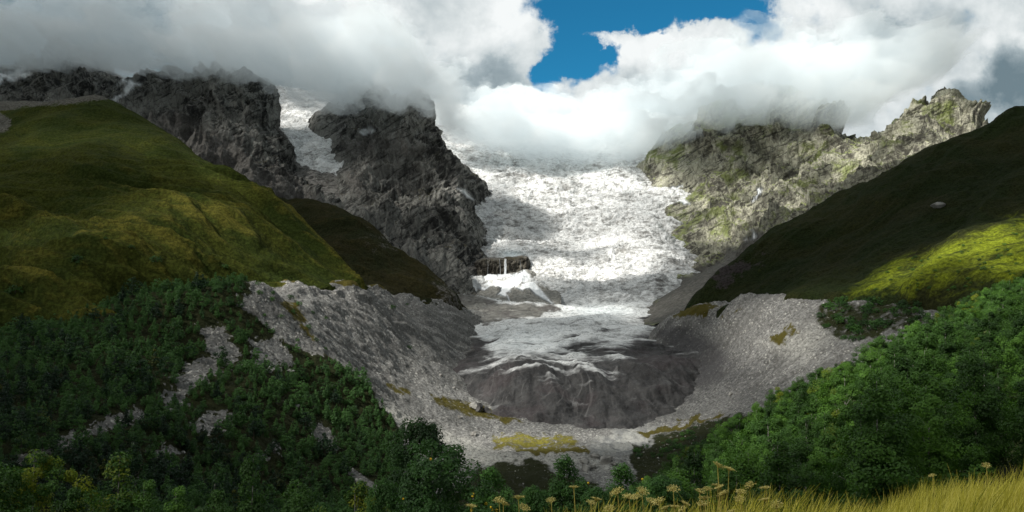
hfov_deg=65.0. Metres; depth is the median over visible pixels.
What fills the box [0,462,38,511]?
birch tree
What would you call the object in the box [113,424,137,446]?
forest tree
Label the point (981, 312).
birch tree
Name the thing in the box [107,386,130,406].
forest tree
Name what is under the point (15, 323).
forest tree
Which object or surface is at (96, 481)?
forest tree
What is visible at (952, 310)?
birch tree
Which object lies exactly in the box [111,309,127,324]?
forest tree
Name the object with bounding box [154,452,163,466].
conifer tree
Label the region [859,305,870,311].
shrub
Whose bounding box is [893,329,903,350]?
birch tree
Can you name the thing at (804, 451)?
birch tree
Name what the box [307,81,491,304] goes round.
rock buttress
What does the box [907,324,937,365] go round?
birch tree
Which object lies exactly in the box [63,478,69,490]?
conifer tree
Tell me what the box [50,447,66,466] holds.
forest tree
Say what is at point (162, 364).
forest tree
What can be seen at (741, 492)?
umbel plant
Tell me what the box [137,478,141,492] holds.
forest tree
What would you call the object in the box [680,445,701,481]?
birch tree
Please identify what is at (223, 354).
forest tree
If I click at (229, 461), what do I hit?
conifer tree
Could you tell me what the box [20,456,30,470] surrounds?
forest tree
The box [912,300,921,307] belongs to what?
shrub
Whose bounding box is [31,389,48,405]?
forest tree
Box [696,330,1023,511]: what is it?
wooded slope
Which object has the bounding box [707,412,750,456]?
birch tree
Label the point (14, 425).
conifer tree
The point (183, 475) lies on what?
forest tree
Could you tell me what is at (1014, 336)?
birch tree
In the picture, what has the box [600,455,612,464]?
boulder
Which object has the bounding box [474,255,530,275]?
rock step
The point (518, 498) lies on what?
umbel plant
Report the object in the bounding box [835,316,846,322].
shrub
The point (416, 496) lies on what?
flowering bush
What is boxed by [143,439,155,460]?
forest tree
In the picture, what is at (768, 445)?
birch tree
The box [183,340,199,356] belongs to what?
forest tree
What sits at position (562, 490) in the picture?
flowering bush
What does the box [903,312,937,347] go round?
birch tree
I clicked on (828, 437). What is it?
birch tree
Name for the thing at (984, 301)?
birch tree
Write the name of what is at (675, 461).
birch tree
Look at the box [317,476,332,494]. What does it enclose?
forest tree
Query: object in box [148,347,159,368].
conifer tree
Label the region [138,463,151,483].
conifer tree
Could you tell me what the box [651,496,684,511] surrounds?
umbel plant
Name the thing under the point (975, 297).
birch tree
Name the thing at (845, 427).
birch tree
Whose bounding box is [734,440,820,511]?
birch tree
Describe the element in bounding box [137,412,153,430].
forest tree
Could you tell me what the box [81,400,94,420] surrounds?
forest tree
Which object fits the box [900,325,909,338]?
birch tree
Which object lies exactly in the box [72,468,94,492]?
forest tree
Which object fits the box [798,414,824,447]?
birch tree
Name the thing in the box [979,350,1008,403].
birch tree
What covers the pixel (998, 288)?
birch tree
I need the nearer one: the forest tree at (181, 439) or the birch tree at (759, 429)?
the birch tree at (759, 429)
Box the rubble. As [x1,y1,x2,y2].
[233,287,926,498]
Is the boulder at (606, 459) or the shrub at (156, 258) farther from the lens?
the shrub at (156, 258)
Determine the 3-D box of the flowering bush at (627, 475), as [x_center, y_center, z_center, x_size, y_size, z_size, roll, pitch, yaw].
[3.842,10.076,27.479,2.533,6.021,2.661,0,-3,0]
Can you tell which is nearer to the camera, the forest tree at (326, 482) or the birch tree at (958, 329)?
the birch tree at (958, 329)
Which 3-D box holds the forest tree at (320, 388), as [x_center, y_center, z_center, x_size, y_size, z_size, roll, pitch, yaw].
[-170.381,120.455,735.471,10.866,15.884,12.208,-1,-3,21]
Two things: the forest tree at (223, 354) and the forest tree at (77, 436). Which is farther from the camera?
the forest tree at (223, 354)
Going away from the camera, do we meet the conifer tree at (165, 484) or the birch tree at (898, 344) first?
the birch tree at (898, 344)
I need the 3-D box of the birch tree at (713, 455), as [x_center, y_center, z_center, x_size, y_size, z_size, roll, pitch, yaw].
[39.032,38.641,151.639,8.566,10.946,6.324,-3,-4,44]
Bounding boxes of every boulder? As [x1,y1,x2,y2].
[469,402,477,409]
[476,403,482,411]
[483,407,490,413]
[580,457,588,463]
[582,464,590,471]
[589,463,596,467]
[590,453,599,458]
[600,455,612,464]
[930,202,945,207]
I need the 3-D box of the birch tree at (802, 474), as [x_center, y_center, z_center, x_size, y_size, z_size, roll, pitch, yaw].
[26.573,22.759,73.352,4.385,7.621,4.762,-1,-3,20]
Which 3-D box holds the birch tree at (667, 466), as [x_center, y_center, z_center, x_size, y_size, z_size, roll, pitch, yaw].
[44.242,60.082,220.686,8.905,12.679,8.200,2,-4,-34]
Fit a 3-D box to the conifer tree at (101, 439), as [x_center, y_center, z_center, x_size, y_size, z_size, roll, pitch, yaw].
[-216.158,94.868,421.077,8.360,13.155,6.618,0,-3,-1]
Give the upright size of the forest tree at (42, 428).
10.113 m
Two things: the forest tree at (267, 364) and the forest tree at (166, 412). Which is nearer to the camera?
the forest tree at (166, 412)
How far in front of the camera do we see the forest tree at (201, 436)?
521.10 m
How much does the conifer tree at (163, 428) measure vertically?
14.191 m
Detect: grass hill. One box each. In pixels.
[0,95,369,509]
[684,106,1023,317]
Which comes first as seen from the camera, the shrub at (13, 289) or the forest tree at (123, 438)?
the forest tree at (123, 438)
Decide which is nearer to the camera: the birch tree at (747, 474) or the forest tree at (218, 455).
the birch tree at (747, 474)
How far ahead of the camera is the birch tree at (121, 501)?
72.72 m
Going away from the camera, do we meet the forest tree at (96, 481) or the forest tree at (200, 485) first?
the forest tree at (96, 481)
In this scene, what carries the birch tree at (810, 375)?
on the wooded slope
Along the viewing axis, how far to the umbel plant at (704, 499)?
5.83 m
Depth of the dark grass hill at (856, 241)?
1214.99 m
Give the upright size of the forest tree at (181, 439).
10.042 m
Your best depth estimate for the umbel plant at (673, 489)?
5.91 m
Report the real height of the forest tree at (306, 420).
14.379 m
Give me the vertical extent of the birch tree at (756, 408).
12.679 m
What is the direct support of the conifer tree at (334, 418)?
on the moraine valley
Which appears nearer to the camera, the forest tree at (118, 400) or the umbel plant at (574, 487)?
the umbel plant at (574, 487)
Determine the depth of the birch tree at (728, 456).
111.00 m
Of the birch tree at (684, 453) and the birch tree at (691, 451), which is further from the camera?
the birch tree at (684, 453)
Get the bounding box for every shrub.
[4,285,23,293]
[70,254,84,262]
[150,255,162,261]
[817,312,824,317]
[827,303,838,309]
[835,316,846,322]
[846,315,854,321]
[848,335,856,341]
[850,325,862,331]
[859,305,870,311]
[866,324,878,329]
[867,296,882,302]
[877,320,891,327]
[888,306,898,313]
[894,300,907,307]
[902,308,910,314]
[911,306,924,312]
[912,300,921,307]
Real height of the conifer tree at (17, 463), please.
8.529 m
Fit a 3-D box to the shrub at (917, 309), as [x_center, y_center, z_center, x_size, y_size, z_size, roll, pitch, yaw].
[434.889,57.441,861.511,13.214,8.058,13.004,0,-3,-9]
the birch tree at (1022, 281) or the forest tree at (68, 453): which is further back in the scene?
the forest tree at (68, 453)
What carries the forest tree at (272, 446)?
on the moraine valley
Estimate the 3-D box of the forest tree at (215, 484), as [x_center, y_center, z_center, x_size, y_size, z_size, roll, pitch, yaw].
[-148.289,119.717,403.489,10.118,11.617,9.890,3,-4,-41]
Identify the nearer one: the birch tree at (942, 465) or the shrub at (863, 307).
the birch tree at (942, 465)
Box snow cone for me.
[466,269,560,311]
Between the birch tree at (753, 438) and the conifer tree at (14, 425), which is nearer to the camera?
the birch tree at (753, 438)
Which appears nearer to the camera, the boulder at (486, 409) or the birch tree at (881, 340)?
the birch tree at (881, 340)
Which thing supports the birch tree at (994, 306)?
on the wooded slope
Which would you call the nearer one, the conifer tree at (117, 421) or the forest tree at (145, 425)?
the conifer tree at (117, 421)
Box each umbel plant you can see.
[466,504,476,511]
[493,496,509,511]
[513,495,530,511]
[546,496,553,510]
[569,485,601,511]
[603,486,623,511]
[622,493,641,511]
[637,486,656,511]
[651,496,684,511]
[668,484,679,511]
[696,488,710,511]
[702,461,755,511]
[727,489,768,511]
[759,486,768,510]
[770,500,781,510]
[982,463,989,500]
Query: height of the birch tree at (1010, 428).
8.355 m
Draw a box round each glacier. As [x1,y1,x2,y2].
[275,85,349,211]
[434,102,701,428]
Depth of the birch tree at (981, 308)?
189.56 m
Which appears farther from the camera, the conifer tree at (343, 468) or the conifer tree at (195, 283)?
the conifer tree at (195, 283)
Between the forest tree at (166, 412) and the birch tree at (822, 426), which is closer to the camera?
the birch tree at (822, 426)
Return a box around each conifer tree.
[1,406,25,439]
[9,455,21,471]
[32,397,42,413]
[44,323,56,340]
[49,366,63,390]
[59,334,76,361]
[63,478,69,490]
[72,437,89,472]
[87,469,95,484]
[93,424,106,444]
[94,481,110,509]
[97,441,111,467]
[98,457,108,476]
[101,364,111,382]
[112,415,121,433]
[117,285,126,303]
[121,408,131,427]
[125,472,139,491]
[128,441,144,473]
[137,476,149,492]
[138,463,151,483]
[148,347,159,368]
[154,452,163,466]
[156,415,168,436]
[160,473,172,492]
[161,486,171,503]
[172,403,182,421]
[174,460,191,486]
[179,431,191,451]
[185,451,193,470]
[191,272,201,289]
[211,381,221,400]
[211,463,231,489]
[223,455,233,470]
[224,414,231,430]
[227,481,241,497]
[229,486,240,509]
[233,467,240,484]
[236,401,249,428]
[274,469,286,491]
[284,441,294,464]
[329,406,342,427]
[338,455,348,473]
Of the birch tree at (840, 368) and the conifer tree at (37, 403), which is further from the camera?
the conifer tree at (37, 403)
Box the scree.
[39,280,376,486]
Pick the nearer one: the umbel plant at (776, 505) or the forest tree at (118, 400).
the umbel plant at (776, 505)
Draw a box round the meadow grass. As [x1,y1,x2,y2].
[544,463,1023,511]
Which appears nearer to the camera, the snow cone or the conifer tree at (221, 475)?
the conifer tree at (221, 475)
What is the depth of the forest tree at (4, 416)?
393.80 m
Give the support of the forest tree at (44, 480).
on the moraine valley
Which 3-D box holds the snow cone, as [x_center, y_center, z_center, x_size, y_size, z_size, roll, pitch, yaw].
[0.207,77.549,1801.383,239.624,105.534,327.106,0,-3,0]
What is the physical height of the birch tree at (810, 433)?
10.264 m
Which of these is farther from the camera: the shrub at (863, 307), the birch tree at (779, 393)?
the shrub at (863, 307)
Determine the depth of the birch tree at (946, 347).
126.25 m
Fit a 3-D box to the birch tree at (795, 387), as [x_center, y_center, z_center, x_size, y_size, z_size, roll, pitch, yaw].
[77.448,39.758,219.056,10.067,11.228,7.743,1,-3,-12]
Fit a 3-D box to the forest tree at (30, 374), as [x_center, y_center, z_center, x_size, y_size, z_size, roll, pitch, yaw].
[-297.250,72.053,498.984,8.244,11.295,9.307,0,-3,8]
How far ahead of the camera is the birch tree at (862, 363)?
174.75 m
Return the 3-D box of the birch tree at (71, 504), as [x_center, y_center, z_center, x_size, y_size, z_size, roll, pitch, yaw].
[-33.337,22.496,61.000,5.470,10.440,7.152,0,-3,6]
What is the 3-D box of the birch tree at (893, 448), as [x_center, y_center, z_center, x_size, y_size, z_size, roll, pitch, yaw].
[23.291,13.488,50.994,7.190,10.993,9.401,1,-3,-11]
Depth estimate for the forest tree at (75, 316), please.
646.51 m
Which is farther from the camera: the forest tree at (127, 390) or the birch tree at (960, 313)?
the forest tree at (127, 390)
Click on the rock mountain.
(215, 113)
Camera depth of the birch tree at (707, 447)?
158.25 m
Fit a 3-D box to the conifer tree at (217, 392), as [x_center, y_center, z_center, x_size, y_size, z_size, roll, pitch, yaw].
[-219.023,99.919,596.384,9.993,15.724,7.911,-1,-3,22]
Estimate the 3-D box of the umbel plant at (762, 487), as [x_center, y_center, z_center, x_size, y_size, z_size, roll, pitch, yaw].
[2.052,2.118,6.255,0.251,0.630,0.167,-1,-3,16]
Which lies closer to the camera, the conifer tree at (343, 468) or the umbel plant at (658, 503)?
the umbel plant at (658, 503)
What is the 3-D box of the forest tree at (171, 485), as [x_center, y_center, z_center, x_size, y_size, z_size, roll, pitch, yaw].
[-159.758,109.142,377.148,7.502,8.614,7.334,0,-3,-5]
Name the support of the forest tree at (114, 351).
on the moraine valley
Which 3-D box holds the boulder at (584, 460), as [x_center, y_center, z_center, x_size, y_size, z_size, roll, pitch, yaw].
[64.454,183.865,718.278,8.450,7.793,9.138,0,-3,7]
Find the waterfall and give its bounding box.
[504,259,520,273]
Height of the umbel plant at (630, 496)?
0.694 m
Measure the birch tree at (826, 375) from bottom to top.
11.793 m
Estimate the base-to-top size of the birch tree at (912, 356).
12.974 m
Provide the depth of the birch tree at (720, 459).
134.41 m
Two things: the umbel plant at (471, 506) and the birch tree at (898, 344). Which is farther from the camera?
the birch tree at (898, 344)
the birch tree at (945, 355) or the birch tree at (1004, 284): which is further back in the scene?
the birch tree at (1004, 284)
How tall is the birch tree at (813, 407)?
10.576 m
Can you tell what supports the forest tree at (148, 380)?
on the moraine valley
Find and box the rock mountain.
[0,37,345,208]
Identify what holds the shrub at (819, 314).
on the moraine valley
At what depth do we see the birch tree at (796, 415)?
130.53 m
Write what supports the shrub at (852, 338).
on the moraine valley
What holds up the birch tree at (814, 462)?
on the wooded slope
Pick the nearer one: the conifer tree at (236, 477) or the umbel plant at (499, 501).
the umbel plant at (499, 501)
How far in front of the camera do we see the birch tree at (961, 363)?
84.32 m
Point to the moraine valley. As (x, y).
(781, 333)
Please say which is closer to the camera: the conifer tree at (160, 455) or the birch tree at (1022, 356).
the birch tree at (1022, 356)
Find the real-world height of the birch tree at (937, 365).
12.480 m
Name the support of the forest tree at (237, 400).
on the moraine valley
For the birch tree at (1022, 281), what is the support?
on the wooded slope
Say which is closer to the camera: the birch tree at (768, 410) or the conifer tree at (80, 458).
the birch tree at (768, 410)
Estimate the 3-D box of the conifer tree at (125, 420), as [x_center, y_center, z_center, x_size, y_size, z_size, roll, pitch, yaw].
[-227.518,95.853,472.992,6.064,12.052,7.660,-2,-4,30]
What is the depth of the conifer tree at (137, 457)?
413.05 m
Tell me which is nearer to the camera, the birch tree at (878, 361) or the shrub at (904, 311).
the birch tree at (878, 361)
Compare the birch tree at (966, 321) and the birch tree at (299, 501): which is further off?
the birch tree at (966, 321)
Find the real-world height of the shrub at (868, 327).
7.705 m
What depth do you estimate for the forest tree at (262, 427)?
566.77 m
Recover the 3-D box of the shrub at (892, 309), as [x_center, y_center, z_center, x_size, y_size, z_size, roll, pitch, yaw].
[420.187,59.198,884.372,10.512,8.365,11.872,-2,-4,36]
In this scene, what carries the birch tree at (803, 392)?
on the wooded slope
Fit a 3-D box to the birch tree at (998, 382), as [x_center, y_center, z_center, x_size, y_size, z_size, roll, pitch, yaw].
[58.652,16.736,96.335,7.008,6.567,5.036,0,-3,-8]
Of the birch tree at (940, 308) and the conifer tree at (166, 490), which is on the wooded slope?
the birch tree at (940, 308)
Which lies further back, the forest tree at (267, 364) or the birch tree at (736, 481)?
the forest tree at (267, 364)
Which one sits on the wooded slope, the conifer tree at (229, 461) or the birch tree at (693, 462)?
the birch tree at (693, 462)
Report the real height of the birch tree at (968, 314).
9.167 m
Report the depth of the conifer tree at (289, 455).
555.12 m
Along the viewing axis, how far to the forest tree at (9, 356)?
527.13 m
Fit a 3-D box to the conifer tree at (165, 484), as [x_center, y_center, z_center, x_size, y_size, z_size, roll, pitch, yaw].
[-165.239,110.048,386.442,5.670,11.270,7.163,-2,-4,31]
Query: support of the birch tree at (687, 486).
on the wooded slope
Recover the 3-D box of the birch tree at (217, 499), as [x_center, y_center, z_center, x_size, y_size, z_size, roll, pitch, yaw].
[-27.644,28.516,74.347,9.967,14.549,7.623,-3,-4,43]
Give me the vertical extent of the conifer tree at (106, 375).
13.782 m
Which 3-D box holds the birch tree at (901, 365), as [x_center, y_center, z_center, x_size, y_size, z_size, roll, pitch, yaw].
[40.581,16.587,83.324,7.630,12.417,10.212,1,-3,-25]
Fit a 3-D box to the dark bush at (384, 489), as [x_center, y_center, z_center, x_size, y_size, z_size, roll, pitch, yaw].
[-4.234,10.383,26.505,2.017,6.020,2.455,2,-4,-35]
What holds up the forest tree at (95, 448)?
on the moraine valley
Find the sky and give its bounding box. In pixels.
[0,0,1023,137]
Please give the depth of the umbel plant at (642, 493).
5.72 m
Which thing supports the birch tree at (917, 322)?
on the wooded slope
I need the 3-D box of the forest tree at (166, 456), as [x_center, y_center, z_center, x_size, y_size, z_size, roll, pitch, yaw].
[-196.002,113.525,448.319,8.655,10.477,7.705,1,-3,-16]
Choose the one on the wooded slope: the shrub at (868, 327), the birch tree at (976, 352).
the birch tree at (976, 352)
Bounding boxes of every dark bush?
[365,477,406,511]
[468,465,521,511]
[512,484,557,511]
[575,486,620,511]
[633,474,696,511]
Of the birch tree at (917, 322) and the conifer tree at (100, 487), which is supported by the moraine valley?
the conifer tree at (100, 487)
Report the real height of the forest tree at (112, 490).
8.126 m
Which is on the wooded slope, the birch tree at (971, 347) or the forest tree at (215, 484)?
the birch tree at (971, 347)
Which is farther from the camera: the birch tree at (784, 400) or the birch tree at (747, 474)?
the birch tree at (784, 400)
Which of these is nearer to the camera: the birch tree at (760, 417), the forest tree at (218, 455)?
the birch tree at (760, 417)
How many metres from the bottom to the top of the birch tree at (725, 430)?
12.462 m
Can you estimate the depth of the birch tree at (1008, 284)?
199.26 m
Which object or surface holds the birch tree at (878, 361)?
on the wooded slope
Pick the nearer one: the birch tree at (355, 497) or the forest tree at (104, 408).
the birch tree at (355, 497)
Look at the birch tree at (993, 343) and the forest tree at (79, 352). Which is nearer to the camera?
the birch tree at (993, 343)
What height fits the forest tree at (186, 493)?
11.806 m
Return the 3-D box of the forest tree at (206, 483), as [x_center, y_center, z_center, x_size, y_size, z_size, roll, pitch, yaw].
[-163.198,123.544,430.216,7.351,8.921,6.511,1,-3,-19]
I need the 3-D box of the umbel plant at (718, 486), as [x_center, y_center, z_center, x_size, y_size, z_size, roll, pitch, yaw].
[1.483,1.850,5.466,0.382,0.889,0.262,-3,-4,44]
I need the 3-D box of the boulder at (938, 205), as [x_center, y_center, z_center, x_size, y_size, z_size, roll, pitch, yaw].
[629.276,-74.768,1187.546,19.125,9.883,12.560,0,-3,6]
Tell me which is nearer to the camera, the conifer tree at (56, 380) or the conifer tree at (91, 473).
the conifer tree at (91, 473)
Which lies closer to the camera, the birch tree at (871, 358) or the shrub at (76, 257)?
the birch tree at (871, 358)
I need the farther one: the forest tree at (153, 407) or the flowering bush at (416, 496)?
the forest tree at (153, 407)
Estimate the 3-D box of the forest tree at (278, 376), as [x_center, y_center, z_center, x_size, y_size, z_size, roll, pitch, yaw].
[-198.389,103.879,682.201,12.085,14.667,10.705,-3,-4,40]
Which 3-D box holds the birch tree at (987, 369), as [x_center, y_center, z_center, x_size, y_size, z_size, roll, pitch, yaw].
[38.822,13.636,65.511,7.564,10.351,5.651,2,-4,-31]
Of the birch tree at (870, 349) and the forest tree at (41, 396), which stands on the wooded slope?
the birch tree at (870, 349)
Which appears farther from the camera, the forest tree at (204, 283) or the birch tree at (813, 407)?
the forest tree at (204, 283)
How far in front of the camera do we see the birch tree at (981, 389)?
60.72 m
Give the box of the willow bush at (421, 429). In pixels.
[384,416,458,511]
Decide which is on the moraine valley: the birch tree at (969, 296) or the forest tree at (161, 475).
the forest tree at (161, 475)
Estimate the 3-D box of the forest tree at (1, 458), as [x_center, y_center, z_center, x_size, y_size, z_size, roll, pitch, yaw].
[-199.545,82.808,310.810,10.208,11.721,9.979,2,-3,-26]
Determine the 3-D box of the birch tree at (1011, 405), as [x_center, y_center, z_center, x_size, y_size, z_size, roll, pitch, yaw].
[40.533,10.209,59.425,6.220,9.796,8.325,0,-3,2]
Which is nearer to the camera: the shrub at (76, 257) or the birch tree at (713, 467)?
the birch tree at (713, 467)
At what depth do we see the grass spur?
1544.57 m
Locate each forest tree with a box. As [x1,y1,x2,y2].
[0,350,14,363]
[0,408,8,423]
[0,457,11,479]
[1,400,16,419]
[1,454,18,471]
[8,316,24,333]
[15,341,32,357]
[17,320,36,337]
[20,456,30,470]
[25,363,39,380]
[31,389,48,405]
[33,414,50,433]
[34,471,51,495]
[46,433,65,450]
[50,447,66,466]
[52,484,66,501]
[55,328,66,343]
[61,440,75,458]
[69,425,92,445]
[72,311,83,325]
[72,345,89,363]
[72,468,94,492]
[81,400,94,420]
[87,438,103,453]
[87,476,103,490]
[88,308,101,322]
[90,331,105,345]
[98,399,111,415]
[103,480,115,495]
[105,318,121,338]
[106,344,122,361]
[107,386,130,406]
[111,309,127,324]
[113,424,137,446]
[118,383,135,397]
[118,443,129,456]
[122,453,135,472]
[123,277,143,295]
[124,356,156,386]
[133,371,154,392]
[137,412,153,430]
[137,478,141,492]
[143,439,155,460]
[146,400,158,415]
[146,408,169,431]
[147,302,163,317]
[150,480,160,496]
[151,459,181,492]
[154,356,174,377]
[155,451,169,464]
[156,473,178,493]
[157,396,166,410]
[163,479,178,495]
[164,403,173,417]
[167,452,179,464]
[169,464,196,485]
[171,299,185,316]
[173,432,186,447]
[177,485,192,508]
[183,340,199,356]
[187,480,209,500]
[195,425,208,441]
[198,274,208,290]
[199,438,228,465]
[204,478,211,491]
[208,483,228,503]
[209,425,224,443]
[213,346,230,363]
[218,480,232,499]
[231,396,245,410]
[237,452,252,467]
[246,420,260,440]
[249,450,268,471]
[250,405,263,420]
[253,419,265,436]
[259,354,274,371]
[269,438,280,451]
[274,370,285,385]
[298,412,313,429]
[303,470,317,487]
[312,437,322,453]
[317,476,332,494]
[319,379,331,394]
[319,432,330,452]
[319,440,338,457]
[329,388,342,404]
[354,440,366,455]
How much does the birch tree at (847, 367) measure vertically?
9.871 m
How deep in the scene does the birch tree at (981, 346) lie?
111.06 m
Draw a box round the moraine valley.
[0,279,943,511]
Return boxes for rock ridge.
[636,84,990,324]
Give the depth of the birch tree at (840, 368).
197.47 m
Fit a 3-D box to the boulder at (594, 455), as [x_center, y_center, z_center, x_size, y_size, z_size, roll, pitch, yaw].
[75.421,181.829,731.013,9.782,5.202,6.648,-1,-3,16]
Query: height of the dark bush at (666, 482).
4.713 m
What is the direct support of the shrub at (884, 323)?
on the moraine valley
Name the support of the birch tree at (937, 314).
on the wooded slope
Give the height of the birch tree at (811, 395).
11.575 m
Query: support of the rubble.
on the moraine valley
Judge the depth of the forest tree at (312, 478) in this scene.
545.15 m
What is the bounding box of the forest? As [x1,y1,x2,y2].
[0,272,406,511]
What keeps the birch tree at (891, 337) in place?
on the wooded slope
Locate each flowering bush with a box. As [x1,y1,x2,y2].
[388,438,512,511]
[547,453,596,511]
[604,462,652,511]
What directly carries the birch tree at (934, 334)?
on the wooded slope
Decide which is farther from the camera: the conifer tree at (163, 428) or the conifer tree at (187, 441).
the conifer tree at (187, 441)
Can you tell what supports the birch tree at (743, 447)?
on the wooded slope
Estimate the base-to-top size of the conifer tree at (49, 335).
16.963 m
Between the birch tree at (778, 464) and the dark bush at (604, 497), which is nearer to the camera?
the dark bush at (604, 497)
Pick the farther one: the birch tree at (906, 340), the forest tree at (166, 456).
the forest tree at (166, 456)
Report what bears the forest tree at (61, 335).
on the moraine valley
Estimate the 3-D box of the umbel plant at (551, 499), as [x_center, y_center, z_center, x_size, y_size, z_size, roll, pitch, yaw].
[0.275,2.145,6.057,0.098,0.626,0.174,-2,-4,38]
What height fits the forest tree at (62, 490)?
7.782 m
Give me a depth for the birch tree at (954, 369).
99.25 m
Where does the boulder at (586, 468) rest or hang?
on the moraine valley
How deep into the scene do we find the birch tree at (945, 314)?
180.91 m
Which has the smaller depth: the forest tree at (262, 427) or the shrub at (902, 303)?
the forest tree at (262, 427)
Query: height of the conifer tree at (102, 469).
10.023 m
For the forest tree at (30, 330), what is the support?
on the moraine valley
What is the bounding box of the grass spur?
[277,196,466,309]
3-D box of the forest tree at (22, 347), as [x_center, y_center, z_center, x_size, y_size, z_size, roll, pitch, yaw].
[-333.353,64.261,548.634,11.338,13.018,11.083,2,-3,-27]
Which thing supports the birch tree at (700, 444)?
on the wooded slope
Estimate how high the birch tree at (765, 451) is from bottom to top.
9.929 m
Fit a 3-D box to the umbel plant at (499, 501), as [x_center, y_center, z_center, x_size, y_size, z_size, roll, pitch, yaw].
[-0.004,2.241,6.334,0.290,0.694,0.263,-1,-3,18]
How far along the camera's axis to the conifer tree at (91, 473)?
355.40 m
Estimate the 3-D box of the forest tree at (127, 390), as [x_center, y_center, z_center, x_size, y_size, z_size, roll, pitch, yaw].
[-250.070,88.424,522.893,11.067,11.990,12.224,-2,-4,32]
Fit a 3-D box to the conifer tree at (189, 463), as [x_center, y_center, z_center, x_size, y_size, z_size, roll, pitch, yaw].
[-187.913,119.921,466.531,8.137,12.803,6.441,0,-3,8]
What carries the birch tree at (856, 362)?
on the wooded slope
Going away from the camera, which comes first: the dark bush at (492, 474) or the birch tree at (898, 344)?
the dark bush at (492, 474)
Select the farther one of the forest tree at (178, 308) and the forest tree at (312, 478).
the forest tree at (178, 308)
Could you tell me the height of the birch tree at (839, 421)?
12.391 m
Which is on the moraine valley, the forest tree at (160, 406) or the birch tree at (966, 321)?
the forest tree at (160, 406)
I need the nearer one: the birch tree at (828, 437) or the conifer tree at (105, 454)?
the birch tree at (828, 437)
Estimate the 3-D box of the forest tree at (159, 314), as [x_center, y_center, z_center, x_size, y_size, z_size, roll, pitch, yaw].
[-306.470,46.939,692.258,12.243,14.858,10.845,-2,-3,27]
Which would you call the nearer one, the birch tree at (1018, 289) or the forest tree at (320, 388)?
the birch tree at (1018, 289)
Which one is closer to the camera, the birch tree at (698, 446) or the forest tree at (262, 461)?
the birch tree at (698, 446)
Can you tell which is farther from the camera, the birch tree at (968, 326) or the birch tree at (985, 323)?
the birch tree at (968, 326)
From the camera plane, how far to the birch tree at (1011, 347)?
86.41 m
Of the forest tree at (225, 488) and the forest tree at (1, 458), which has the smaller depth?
the forest tree at (1, 458)
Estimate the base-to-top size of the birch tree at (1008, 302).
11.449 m
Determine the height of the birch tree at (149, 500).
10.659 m
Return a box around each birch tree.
[0,449,105,511]
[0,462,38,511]
[47,486,90,511]
[87,451,151,511]
[132,479,161,511]
[163,485,192,511]
[194,488,233,511]
[214,455,267,511]
[280,478,315,511]
[308,479,390,511]
[442,494,469,511]
[639,476,650,485]
[641,468,722,511]
[657,452,684,479]
[662,456,690,505]
[678,442,709,475]
[678,447,699,482]
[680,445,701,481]
[681,448,721,510]
[687,445,708,479]
[690,468,763,511]
[691,433,718,485]
[700,431,726,479]
[701,458,723,510]
[703,452,728,482]
[704,449,786,511]
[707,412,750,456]
[709,435,754,505]
[714,438,773,508]
[716,417,790,477]
[716,422,732,457]
[728,412,775,453]
[732,420,781,457]
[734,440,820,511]
[741,402,769,441]
[750,443,787,490]
[753,389,777,418]
[759,441,774,475]
[763,437,843,507]
[764,394,777,430]
[769,397,788,427]
[769,400,789,433]
[772,400,794,435]
[773,387,788,402]
[776,393,805,449]
[779,424,798,455]
[780,382,804,406]
[780,382,813,434]
[783,416,829,468]
[786,381,797,402]
[786,463,824,511]
[794,401,821,442]
[796,368,834,407]
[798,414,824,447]
[800,449,843,509]
[803,369,884,434]
[806,372,816,392]
[806,374,930,498]
[806,378,831,415]
[807,367,846,411]
[809,409,849,457]
[811,379,849,426]
[812,412,846,493]
[817,439,901,511]
[818,394,848,444]
[819,381,944,511]
[820,400,883,476]
[827,406,883,509]
[829,361,856,387]
[841,362,857,394]
[844,377,869,405]
[849,358,860,373]
[852,334,893,373]
[853,348,870,392]
[853,350,880,391]
[864,354,886,387]
[865,345,909,417]
[868,342,883,358]
[869,338,918,387]
[874,356,926,463]
[880,369,996,492]
[881,333,896,348]
[886,343,936,413]
[892,349,952,430]
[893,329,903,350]
[896,323,946,374]
[899,323,925,351]
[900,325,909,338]
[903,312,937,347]
[904,333,911,363]
[906,318,970,366]
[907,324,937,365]
[911,320,920,337]
[920,378,990,471]
[929,322,964,374]
[930,354,1023,484]
[932,306,942,325]
[932,306,953,343]
[933,312,939,323]
[934,353,951,378]
[935,355,970,385]
[939,359,1022,482]
[940,349,1015,440]
[944,304,972,336]
[947,301,965,322]
[947,306,957,323]
[950,319,979,337]
[954,322,969,354]
[955,310,1010,356]
[957,333,971,357]
[958,290,983,310]
[961,342,1000,387]
[962,293,982,317]
[962,316,1003,346]
[963,301,975,317]
[966,340,992,357]
[967,287,991,317]
[968,322,987,341]
[971,339,1005,389]
[973,287,996,318]
[975,302,994,322]
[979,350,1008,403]
[981,310,1023,376]
[981,326,1023,399]
[981,361,1023,473]
[984,288,1010,328]
[985,307,1004,346]
[986,314,1014,369]
[987,282,1005,311]
[987,368,1020,410]
[993,292,1022,343]
[994,301,1023,373]
[995,279,1008,294]
[1000,284,1023,307]
[1000,366,1022,423]
[1003,279,1016,296]
[1006,327,1023,350]
[1007,352,1023,366]
[1009,279,1023,297]
[1014,357,1023,367]
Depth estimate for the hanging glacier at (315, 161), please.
2477.72 m
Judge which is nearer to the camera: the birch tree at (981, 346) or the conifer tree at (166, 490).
the birch tree at (981, 346)

